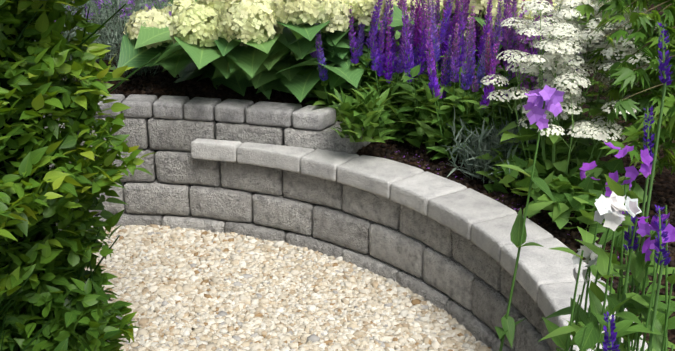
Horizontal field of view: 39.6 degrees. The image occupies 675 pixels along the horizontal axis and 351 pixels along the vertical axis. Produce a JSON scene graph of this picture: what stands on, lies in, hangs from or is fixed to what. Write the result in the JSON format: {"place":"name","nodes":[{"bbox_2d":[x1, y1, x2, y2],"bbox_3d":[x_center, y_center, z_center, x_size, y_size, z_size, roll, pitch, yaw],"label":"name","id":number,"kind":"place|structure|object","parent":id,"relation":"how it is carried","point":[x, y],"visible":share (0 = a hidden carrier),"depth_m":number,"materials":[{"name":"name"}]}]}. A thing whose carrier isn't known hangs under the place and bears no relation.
{"place":"outdoors","nodes":[
{"label":"outdoors","id":0,"kind":"place"},
{"bbox_2d":[32,1,674,350],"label":"soil bed","id":1,"kind":"object","parent":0,"point":[663,184],"depth_m":3.95,"materials":[{"name":"brown soil"}]},
{"bbox_2d":[55,0,179,79],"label":"lavender","id":2,"kind":"object","parent":1,"relation":"on","point":[111,25],"depth_m":4.55,"materials":[{"name":"green plant"}]},
{"bbox_2d":[67,0,171,13],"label":"plant","id":3,"kind":"object","parent":1,"relation":"on","point":[107,5],"visible":0.04,"depth_m":5.92,"materials":[{"name":"purple plant"}]},
{"bbox_2d":[122,0,196,25],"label":"plant","id":4,"kind":"object","parent":1,"relation":"on","point":[152,7],"depth_m":5.22,"materials":[{"name":"green plant"}]},
{"bbox_2d":[117,0,413,101],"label":"hydrangea","id":5,"kind":"object","parent":1,"relation":"on","point":[265,68],"depth_m":4.02,"materials":[{"name":"green plant"}]},
{"bbox_2d":[324,83,401,142],"bbox_3d":[0.104,-0.246,3.836,0.320,0.284,0.375,0,21,1],"label":"leafy plant","id":6,"kind":"object","parent":1,"relation":"on","point":[373,119],"visible":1,"depth_m":3.81,"materials":[{"name":"green plant"}]},
{"bbox_2d":[73,67,674,302],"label":"soil clods","id":7,"kind":"object","parent":1,"relation":"on","point":[498,195],"visible":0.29,"depth_m":3.92,"materials":[{"name":"soil"}]},
{"bbox_2d":[290,0,545,160],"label":"salvia","id":8,"kind":"object","parent":1,"relation":"on","point":[379,69],"depth_m":3.98,"materials":[{"name":"purple plant"}]},
{"bbox_2d":[355,63,530,156],"bbox_3d":[0.480,-0.314,4.171,0.908,0.384,0.698,18,27,39],"label":"leafy plant","id":9,"kind":"object","parent":1,"relation":"on","point":[419,132],"visible":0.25,"depth_m":3.96,"materials":[{"name":"green plant"}]},
{"bbox_2d":[383,0,609,156],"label":"salvia","id":10,"kind":"object","parent":1,"relation":"on","point":[509,36],"depth_m":3.86,"materials":[{"name":"purple plant"}]},
{"bbox_2d":[443,107,559,186],"bbox_3d":[0.685,-0.087,3.716,0.535,0.353,0.522,0,21,1],"label":"plant","id":11,"kind":"object","parent":1,"relation":"on","point":[486,141],"depth_m":3.70,"materials":[{"name":"green plant"}]},
{"bbox_2d":[394,0,629,87],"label":"hydrangea","id":12,"kind":"object","parent":1,"relation":"on","point":[480,5],"depth_m":4.20,"materials":[{"name":"plant"}]},
{"bbox_2d":[385,142,667,256],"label":"fallen petals","id":13,"kind":"object","parent":1,"relation":"on","point":[503,195],"visible":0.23,"depth_m":3.69,"materials":[{"name":"purple plant"}]},
{"bbox_2d":[476,139,647,243],"bbox_3d":[0.821,0.027,3.448,0.432,0.234,0.778,-7,22,-18],"label":"leafy plant","id":14,"kind":"object","parent":1,"relation":"on","point":[580,203],"visible":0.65,"depth_m":3.32,"materials":[{"name":"green plant"}]},
{"bbox_2d":[480,3,662,196],"bbox_3d":[0.852,-0.234,3.415,0.636,0.790,0.631,0,21,1],"label":"white umbel","id":15,"kind":"object","parent":1,"relation":"on","point":[562,43],"depth_m":3.34,"materials":[{"name":"white plant"}]},
{"bbox_2d":[499,0,655,167],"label":"white umbel","id":16,"kind":"object","parent":1,"relation":"on","point":[569,11],"depth_m":3.49,"materials":[{"name":"white plant"}]},
{"bbox_2d":[495,23,674,350],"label":"perennials","id":17,"kind":"object","parent":1,"relation":"on","point":[636,304],"depth_m":1.82,"materials":[{"name":"green plant"}]},
{"bbox_2d":[575,0,674,183],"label":"maple","id":18,"kind":"object","parent":1,"relation":"on","point":[624,73],"depth_m":3.16,"materials":[{"name":"green plant"}]},
{"bbox_2d":[492,9,569,152],"bbox_3d":[0.785,-0.345,3.808,0.340,0.648,0.555,0,21,1],"label":"plant","id":19,"kind":"object","parent":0,"point":[521,46],"depth_m":3.69,"materials":[{"name":"plant"}]},
{"bbox_2d":[643,0,668,20],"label":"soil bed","id":20,"kind":"object","parent":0,"point":[658,8],"depth_m":6.97,"materials":[{"name":"brown soil"}]},
{"label":"bed soil","id":21,"kind":"structure","parent":0,"visible":0},
{"bbox_2d":[0,0,55,350],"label":"hedge","id":22,"kind":"object","parent":21,"relation":"on","point":[3,83],"depth_m":2.75,"materials":[{"name":"green plant"}]},
{"bbox_2d":[0,0,160,350],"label":"hedge","id":23,"kind":"object","parent":21,"relation":"on","point":[61,303],"visible":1,"depth_m":2.66,"materials":[{"name":"green plant"}]},
{"label":"ground","id":24,"kind":"structure","parent":0,"visible":0},
{"bbox_2d":[45,116,560,350],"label":"retaining wall blocks","id":25,"kind":"structure","parent":24,"relation":"on","point":[465,282],"depth_m":4.02,"materials":[{"name":"grey stone"}]},
{"bbox_2d":[78,101,292,147],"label":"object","id":26,"kind":"object","parent":25,"relation":"on","point":[183,117],"visible":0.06,"depth_m":4.21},
{"bbox_2d":[43,94,335,130],"bbox_3d":[-1.064,-0.253,4.075,2.116,0.077,0.493,0,21,1],"label":"wall coping","id":27,"kind":"object","parent":25,"relation":"on","point":[314,117],"visible":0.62,"depth_m":4.12,"materials":[{"name":"grey stone"}]},
{"bbox_2d":[191,139,647,350],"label":"retaining wall cap slabs","id":28,"kind":"structure","parent":25,"relation":"on","point":[545,279],"depth_m":3.47,"materials":[{"name":"grey stone"}]},
{"bbox_3d":[-1.012,0.834,2.771,3.460,0.022,3.460,0,21,1],"label":"gravel bed","id":29,"kind":"object","parent":24,"relation":"on","visible":0},
{"bbox_2d":[84,224,491,350],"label":"gravel stones","id":30,"kind":"object","parent":29,"relation":"on","point":[185,289],"visible":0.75,"depth_m":3.65,"materials":[{"name":"beige gravel"}]}
]}

